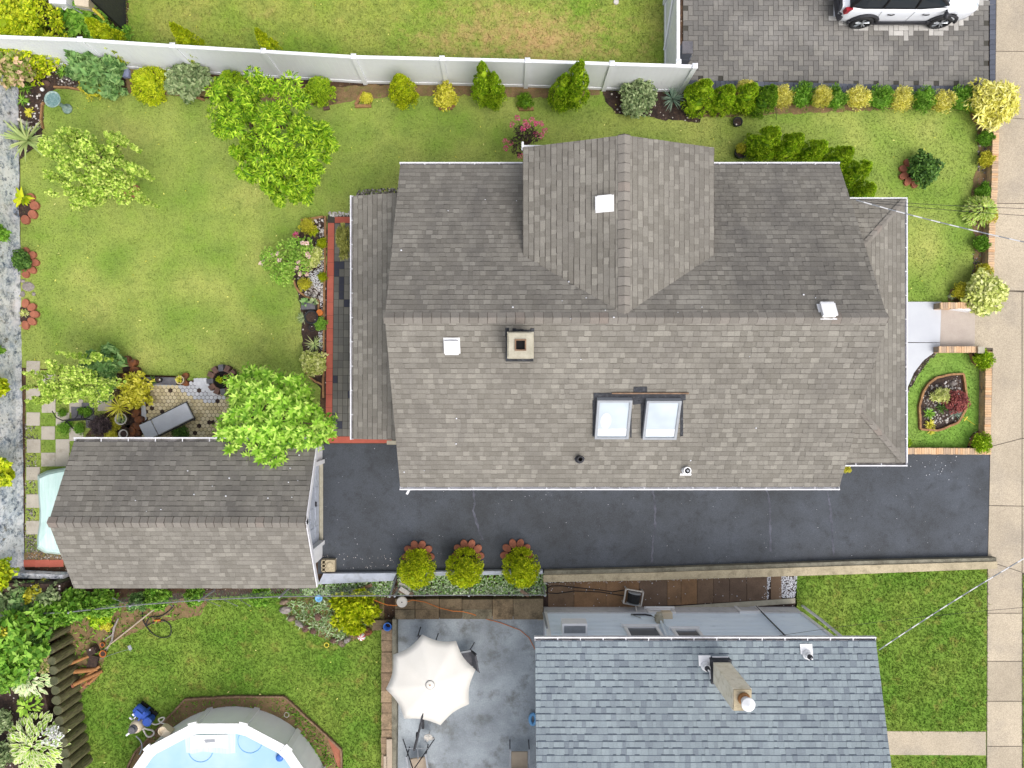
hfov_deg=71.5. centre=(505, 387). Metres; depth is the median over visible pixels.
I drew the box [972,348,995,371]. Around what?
shrub
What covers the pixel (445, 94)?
shrub
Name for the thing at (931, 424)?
plant
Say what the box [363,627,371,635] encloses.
rock
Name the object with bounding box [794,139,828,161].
conifer
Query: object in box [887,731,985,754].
front path
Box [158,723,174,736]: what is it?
pool skimmer
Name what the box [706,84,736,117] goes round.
conifer
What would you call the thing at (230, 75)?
conifer
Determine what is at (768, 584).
gravel
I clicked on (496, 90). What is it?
conifer
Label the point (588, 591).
garden hose
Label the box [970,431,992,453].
shrub
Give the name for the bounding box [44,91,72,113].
bird bath
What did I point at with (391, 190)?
pebbles
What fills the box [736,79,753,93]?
conifer
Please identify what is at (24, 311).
plant
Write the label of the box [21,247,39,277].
stone ring
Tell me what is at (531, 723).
swim ring
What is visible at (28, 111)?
plant
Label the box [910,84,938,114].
shrub
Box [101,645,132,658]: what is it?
solar light
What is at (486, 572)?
retaining wall
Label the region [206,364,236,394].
brick planter
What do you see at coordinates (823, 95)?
shrub
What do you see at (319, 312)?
flower pot
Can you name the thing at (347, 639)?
rock
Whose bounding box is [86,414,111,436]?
shrub
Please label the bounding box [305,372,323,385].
bed edging
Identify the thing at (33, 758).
hosta
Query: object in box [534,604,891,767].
house
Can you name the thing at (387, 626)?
bucket
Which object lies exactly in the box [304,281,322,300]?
pebbles
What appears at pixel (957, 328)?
front step
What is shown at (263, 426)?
tree
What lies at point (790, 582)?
gravel
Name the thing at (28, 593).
shrub
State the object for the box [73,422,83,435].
shrub
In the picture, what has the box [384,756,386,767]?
board
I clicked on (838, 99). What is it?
shrub
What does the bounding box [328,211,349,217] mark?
pebbles
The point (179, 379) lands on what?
flower pot
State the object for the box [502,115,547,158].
flowering bush
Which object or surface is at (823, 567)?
retaining wall
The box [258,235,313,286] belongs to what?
rose bush
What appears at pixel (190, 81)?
shrub
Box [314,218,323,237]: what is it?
pebbles
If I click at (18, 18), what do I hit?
conifer
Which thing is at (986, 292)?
shrub
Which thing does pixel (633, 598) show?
hose reel
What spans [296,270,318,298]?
pebbles
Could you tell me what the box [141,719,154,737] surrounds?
pool hose
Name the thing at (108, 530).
garage
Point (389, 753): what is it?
board
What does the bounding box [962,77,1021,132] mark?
shrub
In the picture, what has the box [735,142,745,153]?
shrub
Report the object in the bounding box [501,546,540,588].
conifer
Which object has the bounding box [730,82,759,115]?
conifer
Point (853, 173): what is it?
conifer
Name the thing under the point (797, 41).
paver driveway
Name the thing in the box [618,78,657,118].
shrub
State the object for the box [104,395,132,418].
yucca
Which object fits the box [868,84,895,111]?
shrub
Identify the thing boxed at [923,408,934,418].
plant
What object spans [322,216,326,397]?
bed edging
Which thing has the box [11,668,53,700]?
hosta
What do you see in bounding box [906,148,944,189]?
shrub
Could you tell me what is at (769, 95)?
conifer
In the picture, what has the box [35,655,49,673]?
shrub
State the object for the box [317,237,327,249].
shrub
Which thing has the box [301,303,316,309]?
planter box
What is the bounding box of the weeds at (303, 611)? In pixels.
[286,597,370,643]
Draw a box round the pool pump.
[132,701,158,726]
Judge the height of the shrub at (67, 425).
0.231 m
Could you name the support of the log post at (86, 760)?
on the lawn at (244, 673)
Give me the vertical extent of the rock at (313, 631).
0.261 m
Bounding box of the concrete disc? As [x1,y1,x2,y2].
[397,596,406,606]
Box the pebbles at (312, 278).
[311,242,323,292]
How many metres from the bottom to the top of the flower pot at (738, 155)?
0.280 m
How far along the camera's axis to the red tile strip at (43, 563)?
21.97 m
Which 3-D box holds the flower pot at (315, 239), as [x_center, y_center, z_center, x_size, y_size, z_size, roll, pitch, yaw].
[-5.852,-4.608,21.920,0.259,0.160,0.255,0,90,0]
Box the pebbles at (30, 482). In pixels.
[24,435,37,557]
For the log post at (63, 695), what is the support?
on the flower bed at (125, 620)
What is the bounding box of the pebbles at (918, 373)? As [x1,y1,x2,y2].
[908,353,935,392]
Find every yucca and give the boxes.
[0,117,50,160]
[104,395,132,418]
[661,86,686,109]
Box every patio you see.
[142,378,247,436]
[398,616,542,767]
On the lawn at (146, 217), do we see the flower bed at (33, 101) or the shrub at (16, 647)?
the flower bed at (33, 101)
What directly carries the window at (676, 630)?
in the house at (682, 687)
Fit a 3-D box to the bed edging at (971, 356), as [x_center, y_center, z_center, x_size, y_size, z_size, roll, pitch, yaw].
[14.532,-0.780,21.954,0.716,0.095,0.162,45,90,0]
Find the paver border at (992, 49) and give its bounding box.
[688,0,995,94]
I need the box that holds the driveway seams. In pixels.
[472,490,834,561]
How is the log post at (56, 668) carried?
on the flower bed at (125, 620)
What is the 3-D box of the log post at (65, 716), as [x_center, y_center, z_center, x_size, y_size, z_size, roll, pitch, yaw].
[-13.222,9.843,21.510,0.302,0.980,0.303,0,90,0]
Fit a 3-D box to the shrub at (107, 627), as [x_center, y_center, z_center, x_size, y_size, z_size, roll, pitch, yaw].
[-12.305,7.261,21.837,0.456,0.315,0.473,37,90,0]
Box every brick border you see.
[323,98,337,110]
[354,91,371,107]
[439,104,454,109]
[517,105,533,110]
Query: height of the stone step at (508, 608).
0.257 m
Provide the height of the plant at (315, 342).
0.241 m
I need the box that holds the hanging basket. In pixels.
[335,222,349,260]
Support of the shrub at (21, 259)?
in the stone ring at (35, 262)
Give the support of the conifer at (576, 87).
on the lawn at (146, 217)
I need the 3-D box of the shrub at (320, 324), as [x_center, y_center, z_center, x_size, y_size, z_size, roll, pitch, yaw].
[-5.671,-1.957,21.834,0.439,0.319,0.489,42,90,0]
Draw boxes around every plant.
[13,186,34,207]
[17,93,28,107]
[19,82,32,93]
[19,309,28,317]
[25,108,34,117]
[55,64,65,78]
[298,313,304,323]
[299,297,307,306]
[305,335,324,351]
[308,297,318,304]
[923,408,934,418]
[924,418,936,428]
[935,402,947,413]
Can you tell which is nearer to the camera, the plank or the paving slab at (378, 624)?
the plank
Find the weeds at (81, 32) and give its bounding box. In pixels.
[32,0,129,38]
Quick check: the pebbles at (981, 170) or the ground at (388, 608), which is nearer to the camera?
the pebbles at (981, 170)
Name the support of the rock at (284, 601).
on the flower bed at (327, 611)
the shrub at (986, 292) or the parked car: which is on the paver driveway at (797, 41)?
the parked car
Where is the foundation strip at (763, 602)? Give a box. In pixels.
[538,598,794,619]
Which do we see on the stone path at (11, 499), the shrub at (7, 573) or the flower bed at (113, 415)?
the shrub at (7, 573)
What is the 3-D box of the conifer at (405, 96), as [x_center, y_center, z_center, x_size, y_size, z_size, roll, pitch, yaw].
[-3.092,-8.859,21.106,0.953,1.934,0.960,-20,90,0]
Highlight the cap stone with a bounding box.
[977,347,984,352]
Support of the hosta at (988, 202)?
on the lawn at (146, 217)
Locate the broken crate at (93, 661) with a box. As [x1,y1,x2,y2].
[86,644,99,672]
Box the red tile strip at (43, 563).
[24,560,63,566]
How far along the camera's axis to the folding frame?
21.52 m
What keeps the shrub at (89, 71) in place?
on the flower bed at (33, 101)
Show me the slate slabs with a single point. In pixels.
(74, 412)
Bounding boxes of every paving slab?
[328,739,339,766]
[372,619,391,629]
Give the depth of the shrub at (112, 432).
21.78 m
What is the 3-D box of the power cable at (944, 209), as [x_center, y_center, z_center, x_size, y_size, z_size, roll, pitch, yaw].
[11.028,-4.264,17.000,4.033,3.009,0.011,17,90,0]
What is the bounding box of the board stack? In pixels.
[395,578,415,596]
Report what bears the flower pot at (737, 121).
on the lawn at (146, 217)
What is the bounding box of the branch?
[104,609,154,649]
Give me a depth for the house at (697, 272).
17.55 m
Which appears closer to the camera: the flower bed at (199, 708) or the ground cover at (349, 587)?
the ground cover at (349, 587)
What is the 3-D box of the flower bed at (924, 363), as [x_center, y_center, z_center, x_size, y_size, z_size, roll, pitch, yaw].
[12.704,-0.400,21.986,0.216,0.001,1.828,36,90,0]
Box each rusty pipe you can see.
[69,655,88,665]
[71,670,102,687]
[73,667,98,673]
[79,665,100,679]
[87,674,99,684]
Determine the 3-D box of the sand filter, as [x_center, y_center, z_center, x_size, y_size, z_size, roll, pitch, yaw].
[-11.226,10.206,21.650,0.432,0.660,0.729,22,90,0]
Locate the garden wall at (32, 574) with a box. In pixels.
[12,570,68,578]
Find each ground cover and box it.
[116,592,235,604]
[239,588,304,597]
[302,581,391,596]
[302,581,393,597]
[397,573,546,596]
[397,574,544,594]
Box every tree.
[20,350,126,407]
[36,126,159,211]
[204,65,340,208]
[212,361,338,468]
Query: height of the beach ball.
0.250 m
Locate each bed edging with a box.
[39,102,44,128]
[53,86,80,90]
[127,700,183,767]
[184,695,342,767]
[293,280,319,309]
[301,216,323,220]
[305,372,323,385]
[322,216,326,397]
[917,373,967,431]
[968,431,979,445]
[969,353,980,367]
[970,113,982,126]
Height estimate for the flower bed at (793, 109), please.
0.001 m
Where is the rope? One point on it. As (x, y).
(459, 611)
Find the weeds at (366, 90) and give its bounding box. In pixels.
[125,69,540,101]
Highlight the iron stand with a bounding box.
[52,407,94,428]
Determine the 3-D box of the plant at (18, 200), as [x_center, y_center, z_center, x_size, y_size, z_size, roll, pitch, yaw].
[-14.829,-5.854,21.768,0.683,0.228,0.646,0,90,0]
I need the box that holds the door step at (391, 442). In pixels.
[387,441,395,444]
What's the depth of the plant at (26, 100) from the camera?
21.93 m
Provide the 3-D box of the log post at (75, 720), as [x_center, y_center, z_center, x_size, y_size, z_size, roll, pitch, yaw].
[-13.176,10.151,21.510,0.302,0.980,0.301,0,90,0]
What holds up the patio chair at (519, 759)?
on the patio at (485, 725)
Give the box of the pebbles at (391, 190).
[356,188,397,195]
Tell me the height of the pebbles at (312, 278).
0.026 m
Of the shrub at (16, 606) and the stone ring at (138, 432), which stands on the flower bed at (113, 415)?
the stone ring at (138, 432)
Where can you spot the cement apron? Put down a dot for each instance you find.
(143, 410)
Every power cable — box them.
[779,607,1023,635]
[856,199,1023,208]
[856,200,1023,241]
[868,202,1023,215]
[879,558,1023,649]
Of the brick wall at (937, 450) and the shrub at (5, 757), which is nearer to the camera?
the shrub at (5, 757)
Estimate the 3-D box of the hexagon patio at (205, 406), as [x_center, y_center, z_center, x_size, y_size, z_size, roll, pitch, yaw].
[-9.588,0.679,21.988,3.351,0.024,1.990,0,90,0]
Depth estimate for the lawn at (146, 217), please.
22.00 m
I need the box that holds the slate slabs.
[71,403,97,427]
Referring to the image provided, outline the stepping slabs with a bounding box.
[26,361,111,533]
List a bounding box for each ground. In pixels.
[0,578,73,767]
[18,0,991,719]
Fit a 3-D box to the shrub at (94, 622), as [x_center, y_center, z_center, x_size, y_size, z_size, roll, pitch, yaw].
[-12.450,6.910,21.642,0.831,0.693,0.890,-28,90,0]
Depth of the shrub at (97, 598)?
21.25 m
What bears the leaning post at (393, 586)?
on the retaining wall at (338, 577)
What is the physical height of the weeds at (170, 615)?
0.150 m
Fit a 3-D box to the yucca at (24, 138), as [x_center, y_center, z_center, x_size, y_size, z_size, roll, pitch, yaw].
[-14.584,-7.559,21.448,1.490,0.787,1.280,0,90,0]
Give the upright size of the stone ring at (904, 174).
0.096 m
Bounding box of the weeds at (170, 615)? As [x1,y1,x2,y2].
[63,599,207,689]
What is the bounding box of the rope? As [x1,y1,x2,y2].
[374,600,534,648]
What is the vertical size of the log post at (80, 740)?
0.980 m
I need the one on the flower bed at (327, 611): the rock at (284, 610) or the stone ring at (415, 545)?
the rock at (284, 610)
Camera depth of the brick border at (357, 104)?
21.91 m
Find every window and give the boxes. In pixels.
[621,624,663,635]
[644,606,675,613]
[669,626,703,635]
[734,606,762,613]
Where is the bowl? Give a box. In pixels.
[315,594,322,601]
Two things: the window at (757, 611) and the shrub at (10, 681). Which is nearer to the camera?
the shrub at (10, 681)
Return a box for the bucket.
[383,621,391,630]
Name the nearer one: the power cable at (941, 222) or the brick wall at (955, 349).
the power cable at (941, 222)
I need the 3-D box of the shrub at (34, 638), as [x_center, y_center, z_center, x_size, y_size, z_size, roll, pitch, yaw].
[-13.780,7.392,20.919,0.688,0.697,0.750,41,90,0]
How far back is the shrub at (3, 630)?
20.36 m
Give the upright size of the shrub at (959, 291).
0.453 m
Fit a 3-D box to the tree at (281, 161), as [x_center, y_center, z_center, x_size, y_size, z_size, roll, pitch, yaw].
[-6.364,-7.007,19.670,2.973,4.667,4.018,-33,90,0]
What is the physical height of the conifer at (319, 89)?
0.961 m
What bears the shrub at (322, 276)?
on the flower bed at (305, 331)
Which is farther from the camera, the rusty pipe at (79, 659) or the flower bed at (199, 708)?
the flower bed at (199, 708)
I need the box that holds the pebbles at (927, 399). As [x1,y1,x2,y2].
[923,378,960,425]
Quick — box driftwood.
[104,618,118,650]
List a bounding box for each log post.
[47,644,75,664]
[48,625,70,642]
[49,634,73,653]
[49,654,77,674]
[50,664,77,684]
[51,674,79,694]
[51,684,79,704]
[53,692,81,714]
[54,701,82,724]
[58,711,84,735]
[58,722,86,746]
[60,732,88,757]
[62,743,90,767]
[71,754,92,767]
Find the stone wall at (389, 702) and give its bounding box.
[381,616,397,767]
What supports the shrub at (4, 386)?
on the stone path at (11, 499)
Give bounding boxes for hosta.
[7,711,70,767]
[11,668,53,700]
[16,692,43,718]
[960,194,997,229]
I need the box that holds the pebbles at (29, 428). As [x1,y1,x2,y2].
[24,423,34,438]
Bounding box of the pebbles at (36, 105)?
[25,93,40,135]
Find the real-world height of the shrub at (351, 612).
0.848 m
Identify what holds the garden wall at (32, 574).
on the ground at (388, 608)
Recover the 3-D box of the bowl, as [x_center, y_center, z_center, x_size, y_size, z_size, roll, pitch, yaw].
[-5.770,6.478,21.945,0.240,0.110,0.240,0,90,0]
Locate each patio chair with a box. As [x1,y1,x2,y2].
[406,744,428,767]
[414,627,438,642]
[460,642,479,672]
[509,740,529,767]
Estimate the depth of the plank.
21.76 m
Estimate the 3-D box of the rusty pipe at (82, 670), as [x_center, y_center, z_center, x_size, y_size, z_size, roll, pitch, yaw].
[-12.979,8.685,21.837,0.841,0.235,0.172,-4,90,0]
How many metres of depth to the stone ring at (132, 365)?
21.80 m
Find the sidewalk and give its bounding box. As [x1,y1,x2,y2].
[975,0,1023,767]
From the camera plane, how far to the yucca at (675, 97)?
21.77 m
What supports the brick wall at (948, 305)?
on the ground at (388, 608)
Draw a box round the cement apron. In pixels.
[141,378,215,419]
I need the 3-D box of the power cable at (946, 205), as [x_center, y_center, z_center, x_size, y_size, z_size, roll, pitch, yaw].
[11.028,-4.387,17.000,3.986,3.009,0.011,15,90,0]
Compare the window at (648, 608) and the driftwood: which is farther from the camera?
the driftwood
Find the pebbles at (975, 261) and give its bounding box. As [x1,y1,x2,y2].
[971,250,980,273]
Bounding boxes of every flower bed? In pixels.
[2,0,128,38]
[18,65,125,158]
[24,552,64,564]
[60,598,208,692]
[85,375,149,436]
[125,69,599,104]
[130,698,339,767]
[281,597,383,644]
[292,218,327,393]
[303,574,546,597]
[603,91,702,122]
[701,92,952,117]
[908,353,936,388]
[921,375,963,428]
[948,125,985,301]
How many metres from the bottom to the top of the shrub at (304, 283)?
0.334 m
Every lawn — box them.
[20,89,979,435]
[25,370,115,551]
[71,594,383,767]
[127,0,663,63]
[795,569,986,767]
[908,353,978,447]
[1023,575,1023,767]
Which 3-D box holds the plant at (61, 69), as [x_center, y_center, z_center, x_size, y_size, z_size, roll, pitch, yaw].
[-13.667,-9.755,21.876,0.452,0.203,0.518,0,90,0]
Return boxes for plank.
[360,583,372,588]
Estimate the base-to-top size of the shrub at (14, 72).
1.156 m
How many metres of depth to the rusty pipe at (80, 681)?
21.73 m
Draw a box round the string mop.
[422,731,433,741]
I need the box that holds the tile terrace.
[325,215,395,443]
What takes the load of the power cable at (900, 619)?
attached to the house at (682, 687)
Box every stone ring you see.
[18,193,39,224]
[20,299,40,329]
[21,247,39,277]
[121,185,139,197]
[121,356,141,380]
[123,422,141,436]
[124,409,144,434]
[181,373,189,385]
[402,540,434,559]
[452,539,483,559]
[500,539,532,560]
[898,159,917,187]
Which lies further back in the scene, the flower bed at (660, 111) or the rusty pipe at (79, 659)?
the flower bed at (660, 111)
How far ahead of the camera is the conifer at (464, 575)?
20.92 m
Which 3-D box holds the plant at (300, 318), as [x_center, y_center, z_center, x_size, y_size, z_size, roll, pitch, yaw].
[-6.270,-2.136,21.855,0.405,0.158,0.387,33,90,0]
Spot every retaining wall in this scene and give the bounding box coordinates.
[319,572,396,583]
[425,569,542,575]
[543,556,996,581]
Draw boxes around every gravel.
[764,577,770,598]
[779,576,796,597]
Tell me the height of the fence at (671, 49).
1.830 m
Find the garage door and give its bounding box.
[308,466,318,544]
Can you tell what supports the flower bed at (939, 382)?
on the lawn at (974, 371)
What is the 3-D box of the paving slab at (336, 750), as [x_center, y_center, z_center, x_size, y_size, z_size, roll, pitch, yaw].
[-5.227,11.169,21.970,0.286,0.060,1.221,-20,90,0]
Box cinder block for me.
[321,558,335,571]
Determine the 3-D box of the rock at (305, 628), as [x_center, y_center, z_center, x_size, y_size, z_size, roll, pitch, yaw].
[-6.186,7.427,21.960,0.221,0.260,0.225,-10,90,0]
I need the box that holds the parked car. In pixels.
[834,0,978,28]
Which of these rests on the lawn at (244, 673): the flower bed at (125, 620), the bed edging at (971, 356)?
the flower bed at (125, 620)
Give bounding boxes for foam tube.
[93,8,104,20]
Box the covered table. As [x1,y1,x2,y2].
[37,468,64,554]
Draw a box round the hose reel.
[622,586,643,611]
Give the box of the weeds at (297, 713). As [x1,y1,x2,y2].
[286,708,336,767]
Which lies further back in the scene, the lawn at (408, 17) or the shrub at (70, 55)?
the lawn at (408, 17)
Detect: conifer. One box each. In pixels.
[0,0,69,88]
[84,17,128,64]
[130,66,167,106]
[169,21,205,67]
[219,70,246,96]
[254,27,282,50]
[304,75,336,107]
[388,73,419,110]
[396,548,435,589]
[445,546,483,588]
[470,60,495,109]
[485,70,506,111]
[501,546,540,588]
[547,72,572,113]
[559,58,589,111]
[680,78,713,118]
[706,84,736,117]
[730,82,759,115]
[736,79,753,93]
[743,125,781,161]
[748,83,778,119]
[770,132,804,161]
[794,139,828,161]
[821,145,854,171]
[842,159,872,188]
[849,180,876,196]
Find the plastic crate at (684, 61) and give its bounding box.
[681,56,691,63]
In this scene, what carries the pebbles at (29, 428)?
on the lawn at (51, 423)
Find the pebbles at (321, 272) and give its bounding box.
[320,252,325,300]
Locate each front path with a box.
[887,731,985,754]
[908,302,940,384]
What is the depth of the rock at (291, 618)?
21.88 m
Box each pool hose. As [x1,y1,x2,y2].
[136,735,142,754]
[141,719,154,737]
[152,717,165,724]
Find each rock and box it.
[22,281,34,290]
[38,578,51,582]
[42,80,50,85]
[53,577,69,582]
[279,598,288,604]
[279,606,291,613]
[287,615,294,621]
[295,620,303,627]
[302,625,308,631]
[310,628,316,633]
[314,613,321,620]
[330,637,336,643]
[338,640,344,646]
[344,637,350,643]
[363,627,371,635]
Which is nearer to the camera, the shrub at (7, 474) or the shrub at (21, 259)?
the shrub at (7, 474)
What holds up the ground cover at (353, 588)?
on the flower bed at (396, 585)
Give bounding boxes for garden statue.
[17,118,28,125]
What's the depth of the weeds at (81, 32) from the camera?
21.95 m
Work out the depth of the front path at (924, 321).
21.95 m
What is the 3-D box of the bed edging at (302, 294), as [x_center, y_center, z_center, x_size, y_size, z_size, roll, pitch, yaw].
[-6.127,-2.875,21.955,0.295,0.098,1.288,-44,90,0]
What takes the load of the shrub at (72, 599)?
on the terrace ground at (8, 701)
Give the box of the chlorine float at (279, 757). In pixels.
[276,754,282,761]
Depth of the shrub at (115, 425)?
21.81 m
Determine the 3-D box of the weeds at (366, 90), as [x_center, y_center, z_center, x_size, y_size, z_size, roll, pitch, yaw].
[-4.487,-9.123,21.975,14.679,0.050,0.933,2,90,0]
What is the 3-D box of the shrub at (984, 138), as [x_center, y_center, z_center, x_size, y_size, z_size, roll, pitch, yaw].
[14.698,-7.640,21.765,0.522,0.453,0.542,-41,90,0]
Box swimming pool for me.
[133,706,325,767]
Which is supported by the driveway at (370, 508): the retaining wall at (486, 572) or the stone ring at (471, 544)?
the stone ring at (471, 544)
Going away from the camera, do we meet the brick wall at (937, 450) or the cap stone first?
the cap stone
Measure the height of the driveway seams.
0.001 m
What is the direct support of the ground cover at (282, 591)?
on the ground at (388, 608)
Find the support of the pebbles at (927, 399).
on the lawn at (974, 371)
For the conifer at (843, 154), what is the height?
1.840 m
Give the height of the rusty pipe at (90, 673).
0.163 m
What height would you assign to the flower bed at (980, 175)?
0.001 m
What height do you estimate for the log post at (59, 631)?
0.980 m
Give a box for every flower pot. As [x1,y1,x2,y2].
[99,650,107,656]
[115,413,129,424]
[118,429,129,436]
[155,377,162,382]
[175,375,186,383]
[304,310,317,323]
[309,325,315,331]
[311,234,319,241]
[313,346,320,352]
[316,309,322,315]
[733,117,742,126]
[734,147,746,158]
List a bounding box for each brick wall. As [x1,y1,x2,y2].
[908,447,990,454]
[933,346,978,352]
[934,302,972,309]
[978,352,991,442]
[982,126,999,275]
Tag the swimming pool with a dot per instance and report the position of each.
(264, 739)
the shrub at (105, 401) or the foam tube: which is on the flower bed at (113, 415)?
the shrub at (105, 401)
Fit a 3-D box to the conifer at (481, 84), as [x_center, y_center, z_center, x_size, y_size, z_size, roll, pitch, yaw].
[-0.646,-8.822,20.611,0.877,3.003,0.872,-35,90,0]
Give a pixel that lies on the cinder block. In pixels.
(330, 565)
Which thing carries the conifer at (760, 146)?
on the lawn at (146, 217)
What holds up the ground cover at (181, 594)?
on the ground at (388, 608)
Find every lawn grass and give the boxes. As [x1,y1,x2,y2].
[890,755,987,767]
[1021,577,1023,763]
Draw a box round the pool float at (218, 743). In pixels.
[185,734,235,753]
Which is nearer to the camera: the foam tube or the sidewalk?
the foam tube
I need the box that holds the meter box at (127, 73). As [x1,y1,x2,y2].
[122,68,130,77]
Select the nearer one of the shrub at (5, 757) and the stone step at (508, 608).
the shrub at (5, 757)
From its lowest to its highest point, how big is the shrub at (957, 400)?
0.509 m
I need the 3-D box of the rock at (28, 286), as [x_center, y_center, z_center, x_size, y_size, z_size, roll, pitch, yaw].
[-14.770,-3.135,21.985,0.356,0.096,0.304,29,90,0]
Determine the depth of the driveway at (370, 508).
21.99 m
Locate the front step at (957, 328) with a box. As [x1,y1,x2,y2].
[939,310,974,345]
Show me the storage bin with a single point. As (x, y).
(686, 49)
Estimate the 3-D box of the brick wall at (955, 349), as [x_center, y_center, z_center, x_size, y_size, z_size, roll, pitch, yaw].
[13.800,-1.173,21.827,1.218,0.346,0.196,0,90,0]
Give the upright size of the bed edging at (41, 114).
0.096 m
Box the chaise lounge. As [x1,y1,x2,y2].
[139,401,195,436]
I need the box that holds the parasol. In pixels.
[386,635,474,750]
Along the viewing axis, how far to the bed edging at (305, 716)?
21.88 m
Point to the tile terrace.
(337, 398)
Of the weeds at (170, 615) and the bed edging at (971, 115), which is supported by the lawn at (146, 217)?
the bed edging at (971, 115)
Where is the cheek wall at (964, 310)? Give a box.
[950,309,970,311]
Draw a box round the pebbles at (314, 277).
[308,270,319,285]
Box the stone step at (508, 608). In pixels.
[395,597,542,619]
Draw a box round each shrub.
[0,49,35,90]
[0,224,11,241]
[0,346,6,354]
[0,377,10,396]
[0,457,15,486]
[0,556,19,592]
[0,580,25,617]
[0,607,52,680]
[0,615,28,636]
[0,664,27,694]
[0,708,13,734]
[0,740,13,767]
[6,580,34,623]
[11,248,31,272]
[23,578,46,604]
[27,629,53,645]
[30,581,66,609]
[30,599,65,631]
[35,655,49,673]
[36,725,64,746]
[52,587,90,625]
[56,0,109,38]
[57,408,66,417]
[57,422,70,434]
[63,49,84,84]
[63,419,72,427]
[68,51,124,100]
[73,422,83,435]
[77,81,101,101]
[77,407,85,415]
[78,342,127,387]
[80,374,116,403]
[81,406,92,416]
[82,588,120,618]
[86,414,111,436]
[86,604,112,630]
[99,78,127,97]
[99,622,112,631]
[100,57,127,75]
[104,427,117,436]
[108,417,121,430]
[109,23,133,40]
[117,370,155,409]
[126,591,146,611]
[142,588,171,611]
[162,62,213,104]
[171,425,188,436]
[183,588,204,607]
[246,588,270,607]
[296,243,323,270]
[297,277,312,291]
[298,217,316,234]
[299,350,328,377]
[309,228,318,236]
[313,316,328,330]
[316,272,327,283]
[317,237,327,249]
[328,588,381,636]
[359,91,373,104]
[432,80,459,111]
[516,92,533,109]
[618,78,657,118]
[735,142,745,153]
[774,84,796,110]
[790,80,816,111]
[810,83,833,108]
[823,82,850,111]
[844,466,851,472]
[845,84,872,111]
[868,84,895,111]
[888,84,916,112]
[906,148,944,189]
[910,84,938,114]
[929,387,950,404]
[931,89,957,114]
[941,390,970,414]
[950,281,966,301]
[951,84,975,113]
[960,267,1009,316]
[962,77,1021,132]
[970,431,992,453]
[971,235,991,252]
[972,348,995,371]
[974,180,992,196]
[975,130,995,146]
[975,263,993,273]
[977,149,995,168]
[979,208,998,223]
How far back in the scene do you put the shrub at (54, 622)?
21.00 m
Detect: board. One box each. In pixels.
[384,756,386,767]
[387,739,391,767]
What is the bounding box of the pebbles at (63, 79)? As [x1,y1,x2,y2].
[58,76,77,87]
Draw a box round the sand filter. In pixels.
[126,717,144,735]
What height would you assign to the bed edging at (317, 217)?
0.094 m
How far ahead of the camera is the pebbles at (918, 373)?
21.98 m
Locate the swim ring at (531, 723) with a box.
[528,712,535,725]
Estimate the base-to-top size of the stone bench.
0.200 m
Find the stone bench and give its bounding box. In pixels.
[142,377,176,384]
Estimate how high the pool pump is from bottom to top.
0.440 m
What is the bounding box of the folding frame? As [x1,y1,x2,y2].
[403,724,434,767]
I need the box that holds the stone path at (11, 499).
[0,75,24,576]
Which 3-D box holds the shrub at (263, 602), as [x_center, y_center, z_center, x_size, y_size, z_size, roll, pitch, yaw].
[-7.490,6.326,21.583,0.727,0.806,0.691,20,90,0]
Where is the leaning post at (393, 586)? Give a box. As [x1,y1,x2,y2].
[389,575,396,597]
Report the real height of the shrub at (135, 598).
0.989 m
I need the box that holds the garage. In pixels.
[47,437,324,588]
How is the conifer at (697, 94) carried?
on the flower bed at (660, 111)
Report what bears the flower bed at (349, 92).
on the lawn at (146, 217)
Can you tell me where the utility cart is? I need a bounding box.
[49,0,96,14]
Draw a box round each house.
[350,133,907,494]
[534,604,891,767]
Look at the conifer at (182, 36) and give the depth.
20.24 m
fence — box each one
[0,35,697,93]
[0,586,545,615]
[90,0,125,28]
[663,0,680,64]
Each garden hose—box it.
[142,605,173,637]
[546,586,623,595]
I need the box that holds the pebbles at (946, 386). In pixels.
[925,381,960,422]
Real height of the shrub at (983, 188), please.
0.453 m
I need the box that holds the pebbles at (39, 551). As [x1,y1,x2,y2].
[26,535,62,559]
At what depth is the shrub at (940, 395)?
21.68 m
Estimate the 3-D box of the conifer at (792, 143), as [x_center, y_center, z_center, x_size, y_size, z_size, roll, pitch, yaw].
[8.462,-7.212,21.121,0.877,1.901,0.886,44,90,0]
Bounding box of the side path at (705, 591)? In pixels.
[543,576,796,606]
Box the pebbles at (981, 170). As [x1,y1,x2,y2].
[975,127,986,237]
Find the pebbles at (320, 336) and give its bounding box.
[318,295,322,349]
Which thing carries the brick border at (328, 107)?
on the flower bed at (349, 92)
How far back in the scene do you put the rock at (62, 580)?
21.58 m
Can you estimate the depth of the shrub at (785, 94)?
21.57 m
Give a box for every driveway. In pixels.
[318,444,989,573]
[683,0,989,85]
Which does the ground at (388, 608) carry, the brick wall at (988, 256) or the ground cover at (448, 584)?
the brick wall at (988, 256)
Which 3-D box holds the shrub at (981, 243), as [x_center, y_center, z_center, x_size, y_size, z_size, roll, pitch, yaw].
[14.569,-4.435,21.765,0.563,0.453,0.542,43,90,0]
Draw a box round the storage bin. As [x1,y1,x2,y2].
[680,41,692,58]
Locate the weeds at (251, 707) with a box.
[138,695,337,767]
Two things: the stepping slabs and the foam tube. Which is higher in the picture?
the foam tube
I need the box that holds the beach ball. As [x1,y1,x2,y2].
[357,633,365,640]

